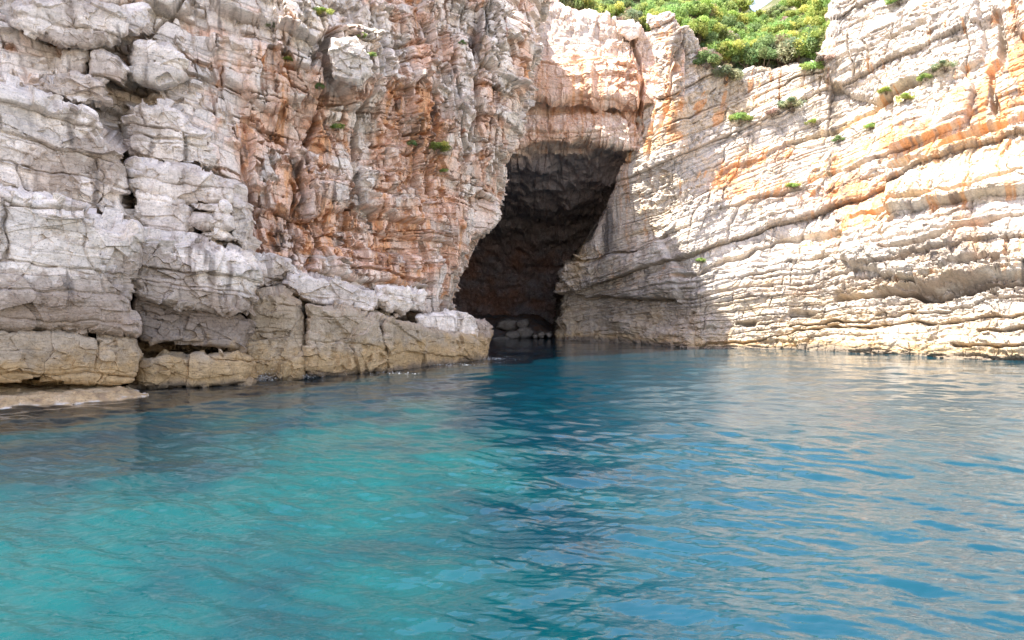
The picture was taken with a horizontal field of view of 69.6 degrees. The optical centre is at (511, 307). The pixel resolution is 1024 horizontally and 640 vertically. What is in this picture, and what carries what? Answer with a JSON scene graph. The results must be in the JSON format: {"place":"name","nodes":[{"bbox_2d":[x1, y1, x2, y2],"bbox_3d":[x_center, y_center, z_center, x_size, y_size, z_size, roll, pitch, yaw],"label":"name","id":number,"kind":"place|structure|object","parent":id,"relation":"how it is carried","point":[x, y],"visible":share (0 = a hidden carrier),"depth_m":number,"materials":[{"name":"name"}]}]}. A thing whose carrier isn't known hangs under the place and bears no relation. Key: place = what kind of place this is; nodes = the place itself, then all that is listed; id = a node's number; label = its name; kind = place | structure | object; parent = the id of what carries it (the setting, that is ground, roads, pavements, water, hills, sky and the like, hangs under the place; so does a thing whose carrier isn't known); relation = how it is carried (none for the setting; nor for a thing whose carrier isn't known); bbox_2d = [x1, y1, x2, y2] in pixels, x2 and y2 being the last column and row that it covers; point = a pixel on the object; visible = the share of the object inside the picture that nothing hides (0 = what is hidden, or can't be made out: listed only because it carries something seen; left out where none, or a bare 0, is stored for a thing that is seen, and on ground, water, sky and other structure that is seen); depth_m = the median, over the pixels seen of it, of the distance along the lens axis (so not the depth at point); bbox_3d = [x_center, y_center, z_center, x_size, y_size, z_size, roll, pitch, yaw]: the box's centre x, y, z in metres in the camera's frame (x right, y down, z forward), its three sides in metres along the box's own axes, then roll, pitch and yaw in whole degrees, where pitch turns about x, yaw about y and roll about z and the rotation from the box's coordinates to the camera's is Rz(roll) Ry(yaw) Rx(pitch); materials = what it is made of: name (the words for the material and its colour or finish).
{"place":"outdoors","nodes":[
{"label":"outdoors","id":0,"kind":"place"},
{"bbox_2d":[0,0,552,385],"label":"cliff","id":1,"kind":"structure","parent":0,"point":[367,196],"depth_m":33.48,"materials":[{"name":"stone"}]},
{"bbox_2d":[0,73,141,223],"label":"cliff slab","id":2,"kind":"structure","parent":1,"relation":"attached to","point":[50,143],"depth_m":22.78,"materials":[{"name":"stone"}]},
{"bbox_2d":[0,183,144,338],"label":"cliff block","id":3,"kind":"structure","parent":1,"relation":"attached to","point":[67,264],"depth_m":20.04,"materials":[{"name":"stone"}]},
{"bbox_2d":[33,70,118,110],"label":"cliff block","id":4,"kind":"structure","parent":1,"relation":"attached to","point":[75,87],"depth_m":25.22,"materials":[{"name":"stone"}]},
{"bbox_2d":[57,48,89,74],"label":"loose block","id":5,"kind":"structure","parent":4,"relation":"on","point":[76,59],"depth_m":25.79,"materials":[{"name":"stone"}]},
{"bbox_2d":[10,0,133,50],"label":"cliff slab","id":6,"kind":"structure","parent":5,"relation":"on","point":[85,25],"depth_m":25.30,"materials":[{"name":"stone"}]},
{"bbox_2d":[88,48,138,91],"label":"loose block","id":7,"kind":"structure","parent":4,"relation":"on","point":[114,68],"depth_m":25.70,"materials":[{"name":"stone"}]},
{"bbox_2d":[120,97,216,167],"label":"cliff block","id":8,"kind":"structure","parent":1,"relation":"attached to","point":[164,129],"depth_m":26.23,"materials":[{"name":"stone"}]},
{"bbox_2d":[127,39,191,90],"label":"loose block","id":9,"kind":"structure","parent":8,"relation":"on","point":[161,66],"depth_m":26.50,"materials":[{"name":"stone"}]},
{"bbox_2d":[120,1,158,37],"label":"loose block","id":10,"kind":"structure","parent":9,"relation":"on","point":[140,18],"depth_m":27.43,"materials":[{"name":"stone"}]},
{"bbox_2d":[123,156,247,204],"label":"cliff block","id":11,"kind":"structure","parent":1,"relation":"attached to","point":[189,183],"depth_m":24.97,"materials":[{"name":"stone"}]},
{"bbox_2d":[130,294,255,352],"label":"cliff block","id":12,"kind":"structure","parent":1,"relation":"attached to","point":[163,324],"depth_m":23.23,"materials":[{"name":"stone"}]},
{"bbox_2d":[131,226,267,317],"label":"cliff block","id":13,"kind":"structure","parent":1,"relation":"attached to","point":[179,271],"depth_m":22.86,"materials":[{"name":"stone"}]},
{"bbox_2d":[133,189,196,232],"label":"cliff block","id":14,"kind":"structure","parent":13,"relation":"on","point":[165,212],"depth_m":24.55,"materials":[{"name":"stone"}]},
{"bbox_2d":[201,227,234,241],"bbox_3d":[-10.300,-2.485,25.721,1.146,0.532,2.539,0,0,-14],"label":"broken layer","id":15,"kind":"object","parent":13,"relation":"on","point":[219,234],"visible":0.95,"depth_m":24.76,"materials":[{"name":"stone"}]},
{"bbox_2d":[229,195,261,250],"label":"cliff block","id":16,"kind":"structure","parent":1,"relation":"attached to","point":[242,232],"depth_m":26.63,"materials":[{"name":"stone"}]},
{"bbox_2d":[243,283,307,380],"bbox_3d":[-8.801,1.054,27.305,2.704,4.035,5.148,0,0,-11],"label":"shore rock","id":17,"kind":"object","parent":1,"relation":"attached to","point":[276,343],"visible":0.85,"depth_m":25.46,"materials":[{"name":"stone"}]},
{"bbox_2d":[255,252,301,296],"bbox_3d":[-9.468,-1.226,29.714,2.253,2.171,4.155,0,0,-12],"label":"rock ledge","id":18,"kind":"object","parent":17,"relation":"on","point":[279,268],"visible":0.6,"depth_m":28.07,"materials":[{"name":"stone"}]},
{"bbox_2d":[312,7,334,16],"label":"shrub","id":19,"kind":"object","parent":1,"relation":"on","point":[321,9],"visible":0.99,"depth_m":30.82,"materials":[{"name":"green plant"}]},
{"bbox_2d":[302,301,389,376],"bbox_3d":[-6.576,1.384,29.244,3.693,3.489,7.050,0,0,0],"label":"shore rock","id":20,"kind":"object","parent":1,"relation":"attached to","point":[343,339],"visible":0.92,"depth_m":26.99,"materials":[{"name":"stone"}]},
{"bbox_2d":[282,271,380,310],"bbox_3d":[-7.422,-0.493,31.100,3.070,2.057,6.352,0,0,41],"label":"rock ledge","id":21,"kind":"object","parent":20,"relation":"on","point":[316,288],"visible":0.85,"depth_m":29.40,"materials":[{"name":"stone"}]},
{"bbox_2d":[327,36,373,87],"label":"cliff block","id":22,"kind":"structure","parent":1,"relation":"attached to","point":[351,61],"depth_m":30.46,"materials":[{"name":"stone"}]},
{"bbox_2d":[374,283,427,315],"bbox_3d":[-5.184,-0.405,34.294,2.499,1.761,5.732,0,0,-8],"label":"rock ledge","id":23,"kind":"object","parent":1,"relation":"attached to","point":[401,300],"visible":0.99,"depth_m":32.42,"materials":[{"name":"stone"}]},
{"bbox_2d":[429,141,451,153],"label":"shrub","id":24,"kind":"object","parent":1,"relation":"on","point":[442,146],"visible":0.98,"depth_m":36.55,"materials":[{"name":"green plant"}]},
{"bbox_2d":[468,199,501,239],"bbox_3d":[-1.943,-5.040,41.851,2.809,2.785,4.675,0,0,0],"label":"cliff edge","id":25,"kind":"object","parent":1,"relation":"attached to","point":[486,217],"visible":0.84,"depth_m":40.08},
{"bbox_2d":[0,336,1023,639],"bbox_3d":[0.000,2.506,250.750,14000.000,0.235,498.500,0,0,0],"label":"sea","id":26,"kind":"structure","parent":0,"point":[540,488],"depth_m":9.39,"materials":[{"name":"liquid"}]},
{"bbox_2d":[0,382,148,408],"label":"tidal ledge","id":27,"kind":"object","parent":26,"relation":"in","point":[12,394],"visible":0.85,"depth_m":19.80,"materials":[{"name":"stone"}]},
{"bbox_2d":[0,329,144,385],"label":"shore rock","id":28,"kind":"object","parent":27,"relation":"on","point":[59,355],"visible":1,"depth_m":20.21,"materials":[{"name":"stone"}]},
{"bbox_2d":[128,349,257,388],"bbox_3d":[-10.237,2.171,24.587,4.554,1.724,3.872,0,0,-27],"label":"shore rock","id":29,"kind":"object","parent":26,"relation":"in","point":[165,368],"visible":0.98,"depth_m":22.89,"materials":[{"name":"stone"}]},
{"bbox_2d":[381,315,488,372],"bbox_3d":[-3.225,1.764,34.205,2.778,2.851,12.001,0,0,27],"label":"shore rock","id":30,"kind":"object","parent":26,"relation":"in","point":[409,345],"visible":0.94,"depth_m":31.01,"materials":[{"name":"stone"}]},
{"bbox_2d":[415,308,478,337],"bbox_3d":[-2.951,1.006,36.525,2.801,1.913,7.077,0,0,39],"label":"rock ledge","id":31,"kind":"object","parent":30,"relation":"on","point":[446,320],"visible":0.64,"depth_m":34.70,"materials":[{"name":"stone"}]},
{"bbox_2d":[476,318,493,343],"bbox_3d":[-1.566,1.327,38.647,1.178,1.508,3.229,0,0,0],"label":"rock ledge","id":32,"kind":"object","parent":30,"relation":"on","point":[486,331],"visible":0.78,"depth_m":37.34,"materials":[{"name":"stone"}]},
{"bbox_2d":[472,313,554,337],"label":"cave floor","id":33,"kind":"structure","parent":0,"point":[538,322],"depth_m":70.24,"materials":[{"name":"stone"}]},
{"bbox_2d":[495,318,518,330],"bbox_3d":[-0.262,1.532,63.268,2.404,1.216,2.663,0,0,0],"label":"stone","id":34,"kind":"object","parent":33,"relation":"on","point":[507,324],"visible":0.84,"depth_m":62.04,"materials":[{"name":"stone"}]},
{"bbox_2d":[505,330,520,338],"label":"stone","id":35,"kind":"object","parent":33,"relation":"on","point":[514,334],"visible":0.83,"depth_m":58.25,"materials":[{"name":"stone"}]},
{"bbox_2d":[515,318,529,327],"bbox_3d":[0.875,1.428,62.291,1.359,1.016,2.619,0,0,0],"label":"stone","id":36,"kind":"object","parent":33,"relation":"on","point":[521,322],"visible":0.81,"depth_m":61.05,"materials":[{"name":"stone"}]},
{"bbox_2d":[516,326,533,337],"bbox_3d":[1.058,2.098,60.231,1.493,1.097,2.738,0,0,0],"label":"stone","id":37,"kind":"object","parent":33,"relation":"on","point":[525,332],"visible":0.91,"depth_m":58.99,"materials":[{"name":"stone"}]},
{"bbox_2d":[453,0,684,323],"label":"headwall","id":38,"kind":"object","parent":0,"point":[594,79],"visible":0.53,"depth_m":53.20,"materials":[{"name":"stone"}]},
{"bbox_2d":[568,0,598,9],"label":"shrub","id":39,"kind":"object","parent":38,"relation":"on","point":[590,2],"visible":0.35,"depth_m":54.40,"materials":[{"name":"green plant"}]},
{"bbox_2d":[586,1,606,12],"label":"shrub","id":40,"kind":"object","parent":38,"relation":"on","point":[591,7],"visible":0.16,"depth_m":54.53,"materials":[{"name":"green plant"}]},
{"bbox_2d":[592,3,614,13],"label":"shrub","id":41,"kind":"object","parent":38,"relation":"on","point":[609,8],"visible":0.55,"depth_m":54.38,"materials":[{"name":"green plant"}]},
{"bbox_2d":[616,19,641,40],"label":"loose block","id":42,"kind":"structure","parent":38,"relation":"attached to","point":[630,29],"depth_m":50.23,"materials":[{"name":"stone"}]},
{"bbox_2d":[614,0,814,70],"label":"hill","id":43,"kind":"structure","parent":0,"point":[768,6],"depth_m":83.89,"materials":[{"name":"green plant"}]},
{"bbox_2d":[563,0,589,10],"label":"shrub","id":44,"kind":"object","parent":43,"relation":"on","point":[579,4],"visible":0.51,"depth_m":54.23,"materials":[{"name":"green plant"}]},
{"bbox_2d":[606,1,625,15],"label":"shrub","id":45,"kind":"object","parent":43,"relation":"on","point":[619,8],"visible":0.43,"depth_m":55.75,"materials":[{"name":"green plant"}]},
{"bbox_2d":[615,0,636,7],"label":"shrub","id":46,"kind":"object","parent":43,"relation":"on","point":[627,3],"visible":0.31,"depth_m":61.17,"materials":[{"name":"green plant"}]},
{"bbox_2d":[618,6,642,22],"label":"shrub","id":47,"kind":"object","parent":43,"relation":"on","point":[631,13],"visible":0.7,"depth_m":54.46,"materials":[{"name":"green plant"}]},
{"bbox_2d":[632,0,659,12],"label":"shrub","id":48,"kind":"object","parent":43,"relation":"on","point":[644,5],"visible":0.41,"depth_m":57.24,"materials":[{"name":"green plant"}]},
{"bbox_2d":[639,11,658,30],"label":"shrub","id":49,"kind":"object","parent":43,"relation":"on","point":[643,19],"visible":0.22,"depth_m":54.96,"materials":[{"name":"green plant"}]},
{"bbox_2d":[647,0,667,6],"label":"shrub","id":50,"kind":"object","parent":43,"relation":"on","point":[660,3],"visible":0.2,"depth_m":59.37,"materials":[{"name":"green plant"}]},
{"bbox_2d":[654,3,689,20],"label":"shrub","id":51,"kind":"object","parent":43,"relation":"on","point":[675,9],"visible":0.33,"depth_m":54.61,"materials":[{"name":"green plant"}]},
{"bbox_2d":[675,14,693,25],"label":"shrub","id":52,"kind":"object","parent":43,"relation":"on","point":[681,21],"visible":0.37,"depth_m":54.17,"materials":[{"name":"green plant"}]},
{"bbox_2d":[680,0,710,17],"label":"shrub","id":53,"kind":"object","parent":43,"relation":"on","point":[698,8],"visible":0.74,"depth_m":59.32,"materials":[{"name":"green plant"}]},
{"bbox_2d":[687,14,709,43],"bbox_3d":[13.433,-20.303,54.022,2.706,2.013,2.183,0,0,-13],"label":"shrub","id":54,"kind":"object","parent":43,"relation":"on","point":[703,20],"visible":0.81,"depth_m":53.40,"materials":[{"name":"green plant"}]},
{"bbox_2d":[699,31,720,48],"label":"shrub","id":55,"kind":"object","parent":43,"relation":"on","point":[712,37],"visible":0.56,"depth_m":53.75,"materials":[{"name":"green plant"}]},
{"bbox_2d":[697,21,727,41],"bbox_3d":[14.672,-20.599,55.541,3.067,2.151,3.032,0,0,-21],"label":"shrub","id":56,"kind":"object","parent":43,"relation":"on","point":[719,26],"visible":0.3,"depth_m":54.57,"materials":[{"name":"green plant"}]},
{"bbox_2d":[699,0,727,19],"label":"shrub","id":57,"kind":"object","parent":43,"relation":"on","point":[720,13],"visible":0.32,"depth_m":60.89,"materials":[{"name":"green plant"}]},
{"bbox_2d":[700,40,733,56],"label":"shrub","id":58,"kind":"object","parent":43,"relation":"on","point":[712,46],"visible":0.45,"depth_m":53.24,"materials":[{"name":"green plant"}]},
{"bbox_2d":[704,38,745,64],"bbox_3d":[15.700,-18.667,54.113,3.168,1.765,3.131,0,0,27],"label":"shrub","id":59,"kind":"object","parent":43,"relation":"on","point":[735,46],"visible":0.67,"depth_m":53.26,"materials":[{"name":"green plant"}]},
{"bbox_2d":[711,0,738,12],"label":"shrub","id":60,"kind":"object","parent":43,"relation":"on","point":[729,5],"visible":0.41,"depth_m":64.56,"materials":[{"name":"green plant"}]},
{"bbox_2d":[716,29,736,41],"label":"shrub","id":61,"kind":"object","parent":43,"relation":"on","point":[725,35],"visible":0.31,"depth_m":55.64,"materials":[{"name":"green plant"}]},
{"bbox_2d":[718,10,740,21],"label":"shrub","id":62,"kind":"object","parent":43,"relation":"on","point":[732,12],"visible":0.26,"depth_m":63.95,"materials":[{"name":"green plant"}]},
{"bbox_2d":[720,14,746,33],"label":"shrub","id":63,"kind":"object","parent":43,"relation":"on","point":[727,21],"visible":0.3,"depth_m":60.15,"materials":[{"name":"green plant"}]},
{"bbox_2d":[723,50,744,65],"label":"shrub","id":64,"kind":"object","parent":43,"relation":"on","point":[728,56],"visible":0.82,"depth_m":53.79,"materials":[{"name":"green plant"}]},
{"bbox_2d":[728,26,748,39],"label":"shrub","id":65,"kind":"object","parent":43,"relation":"on","point":[743,33],"visible":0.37,"depth_m":59.19,"materials":[{"name":"green plant"}]},
{"bbox_2d":[731,42,758,68],"bbox_3d":[17.076,-18.479,53.918,2.164,2.009,2.144,0,0,-42],"label":"shrub","id":66,"kind":"object","parent":43,"relation":"on","point":[735,58],"visible":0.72,"depth_m":53.61,"materials":[{"name":"green plant"}]},
{"bbox_2d":[736,12,756,24],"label":"shrub","id":67,"kind":"object","parent":43,"relation":"on","point":[743,17],"visible":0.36,"depth_m":65.66,"materials":[{"name":"green plant"}]},
{"bbox_2d":[739,0,755,12],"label":"shrub","id":68,"kind":"object","parent":43,"relation":"on","point":[745,6],"visible":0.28,"depth_m":75.37,"materials":[{"name":"green plant"}]},
{"bbox_2d":[746,9,765,22],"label":"shrub","id":69,"kind":"object","parent":43,"relation":"on","point":[759,12],"visible":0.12,"depth_m":72.64,"materials":[{"name":"green plant"}]},
{"bbox_2d":[743,29,775,41],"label":"shrub","id":70,"kind":"object","parent":43,"relation":"on","point":[752,35],"visible":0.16,"depth_m":55.93,"materials":[{"name":"green plant"}]},
{"bbox_2d":[742,33,778,66],"bbox_3d":[18.291,-18.554,53.619,2.874,2.646,2.900,0,0,-43],"label":"shrub","id":71,"kind":"object","parent":43,"relation":"on","point":[763,47],"visible":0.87,"depth_m":53.05,"materials":[{"name":"green plant"}]},
{"bbox_2d":[746,14,776,27],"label":"shrub","id":72,"kind":"object","parent":43,"relation":"on","point":[765,20],"visible":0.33,"depth_m":66.33,"materials":[{"name":"green plant"}]},
{"bbox_2d":[754,24,784,33],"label":"shrub","id":73,"kind":"object","parent":43,"relation":"on","point":[778,27],"visible":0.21,"depth_m":60.09,"materials":[{"name":"green plant"}]},
{"bbox_2d":[762,4,787,18],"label":"shrub","id":74,"kind":"object","parent":43,"relation":"on","point":[772,13],"visible":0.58,"depth_m":70.70,"materials":[{"name":"green plant"}]},
{"bbox_2d":[761,20,794,34],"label":"shrub","id":75,"kind":"object","parent":43,"relation":"on","point":[787,25],"visible":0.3,"depth_m":60.12,"materials":[{"name":"green plant"}]},
{"bbox_2d":[766,33,803,65],"bbox_3d":[19.665,-18.474,53.139,2.848,2.672,3.298,0,0,-27],"label":"shrub","id":76,"kind":"object","parent":43,"relation":"on","point":[785,49],"visible":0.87,"depth_m":52.35,"materials":[{"name":"green plant"}]},
{"bbox_2d":[775,8,798,20],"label":"shrub","id":77,"kind":"object","parent":43,"relation":"on","point":[780,17],"visible":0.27,"depth_m":67.68,"materials":[{"name":"green plant"}]},
{"bbox_2d":[784,15,805,28],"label":"shrub","id":78,"kind":"object","parent":43,"relation":"on","point":[796,18],"visible":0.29,"depth_m":60.50,"materials":[{"name":"green plant"}]},
{"bbox_2d":[788,0,809,8],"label":"shrub","id":79,"kind":"object","parent":43,"relation":"on","point":[796,4],"visible":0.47,"depth_m":68.32,"materials":[{"name":"green plant"}]},
{"bbox_2d":[787,27,812,38],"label":"shrub","id":80,"kind":"object","parent":43,"relation":"on","point":[793,31],"visible":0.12,"depth_m":54.91,"materials":[{"name":"green plant"}]},
{"bbox_2d":[789,4,811,15],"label":"shrub","id":81,"kind":"object","parent":43,"relation":"on","point":[800,10],"visible":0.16,"depth_m":63.30,"materials":[{"name":"green plant"}]},
{"bbox_2d":[782,38,820,63],"bbox_3d":[20.514,-18.187,52.920,2.754,1.969,2.786,0,0,-7],"label":"shrub","id":82,"kind":"object","parent":43,"relation":"on","point":[803,51],"visible":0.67,"depth_m":52.05,"materials":[{"name":"green plant"}]},
{"bbox_2d":[796,16,813,28],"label":"shrub","id":83,"kind":"object","parent":43,"relation":"on","point":[804,23],"visible":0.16,"depth_m":58.61,"materials":[{"name":"green plant"}]},
{"bbox_2d":[804,5,821,16],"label":"shrub","id":84,"kind":"object","parent":43,"relation":"on","point":[810,11],"visible":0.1,"depth_m":60.38,"materials":[{"name":"green plant"}]},
{"bbox_2d":[805,29,825,57],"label":"shrub","id":85,"kind":"object","parent":43,"relation":"on","point":[812,42],"visible":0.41,"depth_m":51.69,"materials":[{"name":"green plant"}]},
{"bbox_2d":[805,20,829,39],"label":"shrub","id":86,"kind":"object","parent":43,"relation":"on","point":[816,33],"visible":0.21,"depth_m":51.49,"materials":[{"name":"green plant"}]},
{"bbox_2d":[808,7,827,27],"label":"shrub","id":87,"kind":"object","parent":43,"relation":"on","point":[820,20],"visible":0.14,"depth_m":53.84,"materials":[{"name":"green plant"}]},
{"bbox_2d":[811,0,830,12],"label":"shrub","id":88,"kind":"object","parent":43,"relation":"on","point":[819,4],"visible":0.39,"depth_m":59.21,"materials":[{"name":"green plant"}]},
{"bbox_2d":[749,0,771,11],"label":"sky","id":89,"kind":"structure","parent":0,"point":[759,4],"materials":[{"name":"white"}]},
{"bbox_2d":[552,0,1023,359],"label":"cliff","id":90,"kind":"structure","parent":0,"point":[898,228],"depth_m":46.11,"materials":[{"name":"stone"}]},
{"bbox_2d":[692,50,722,69],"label":"shrub","id":91,"kind":"object","parent":90,"relation":"on","point":[714,60],"visible":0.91,"depth_m":50.91,"materials":[{"name":"green plant"}]},
{"bbox_2d":[712,63,744,83],"bbox_3d":[15.151,-16.425,51.844,2.492,1.369,2.152,0,0,-13],"label":"shrub","id":92,"kind":"object","parent":90,"relation":"on","point":[725,70],"visible":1,"depth_m":51.43,"materials":[{"name":"green plant"}]},
{"bbox_2d":[729,112,753,123],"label":"shrub","id":93,"kind":"object","parent":90,"relation":"on","point":[740,116],"visible":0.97,"depth_m":50.73,"materials":[{"name":"green plant"}]},
{"bbox_2d":[764,107,781,116],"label":"shrub","id":94,"kind":"object","parent":90,"relation":"on","point":[769,111],"visible":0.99,"depth_m":50.28,"materials":[{"name":"plant"}]},
{"bbox_2d":[776,96,805,112],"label":"shrub","id":95,"kind":"object","parent":90,"relation":"on","point":[793,101],"visible":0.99,"depth_m":50.39,"materials":[{"name":"green plant"}]},
{"bbox_2d":[798,60,823,74],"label":"shrub","id":96,"kind":"object","parent":90,"relation":"on","point":[809,65],"visible":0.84,"depth_m":50.19,"materials":[{"name":"green plant"}]},
{"bbox_2d":[815,53,835,64],"bbox_3d":[21.157,-16.706,49.725,1.359,0.767,1.545,0,0,26],"label":"rock","id":97,"kind":"object","parent":90,"relation":"on","point":[826,57],"visible":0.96,"depth_m":49.38,"materials":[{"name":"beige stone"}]},
{"bbox_2d":[876,86,891,94],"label":"shrub","id":98,"kind":"object","parent":90,"relation":"on","point":[885,89],"visible":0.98,"depth_m":45.37,"materials":[{"name":"green plant"}]},
{"bbox_2d":[895,92,915,102],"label":"shrub","id":99,"kind":"object","parent":90,"relation":"on","point":[904,95],"visible":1,"depth_m":43.72,"materials":[{"name":"green plant"}]},
{"bbox_2d":[916,73,932,80],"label":"shrub","id":100,"kind":"object","parent":90,"relation":"on","point":[924,75],"visible":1,"depth_m":43.61,"materials":[{"name":"green plant"}]},
{"bbox_2d":[930,59,957,71],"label":"shrub","id":101,"kind":"object","parent":90,"relation":"on","point":[947,63],"visible":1,"depth_m":42.76,"materials":[{"name":"green plant"}]},
{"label":"broken layer","id":102,"kind":"object","parent":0,"visible":0},
{"bbox_2d":[188,212,236,231],"bbox_3d":[-10.348,-2.900,25.593,1.504,0.712,2.500,0,0,-14],"label":"broken layer","id":103,"kind":"object","parent":102,"relation":"on","point":[201,221],"visible":0.98,"depth_m":24.56,"materials":[{"name":"stone"}]},
{"bbox_2d":[202,204,231,213],"bbox_3d":[-10.447,-3.204,25.789,1.277,0.632,2.543,0,0,-18],"label":"broken layer","id":104,"kind":"object","parent":103,"relation":"on","point":[217,208],"visible":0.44,"depth_m":24.71,"materials":[{"name":"stone"}]},
{"bbox_2d":[190,199,232,213],"bbox_3d":[-10.506,-3.435,25.591,1.634,0.693,2.518,0,0,-17],"label":"broken layer","id":105,"kind":"object","parent":104,"relation":"on","point":[225,206],"visible":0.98,"depth_m":24.67,"materials":[{"name":"stone"}]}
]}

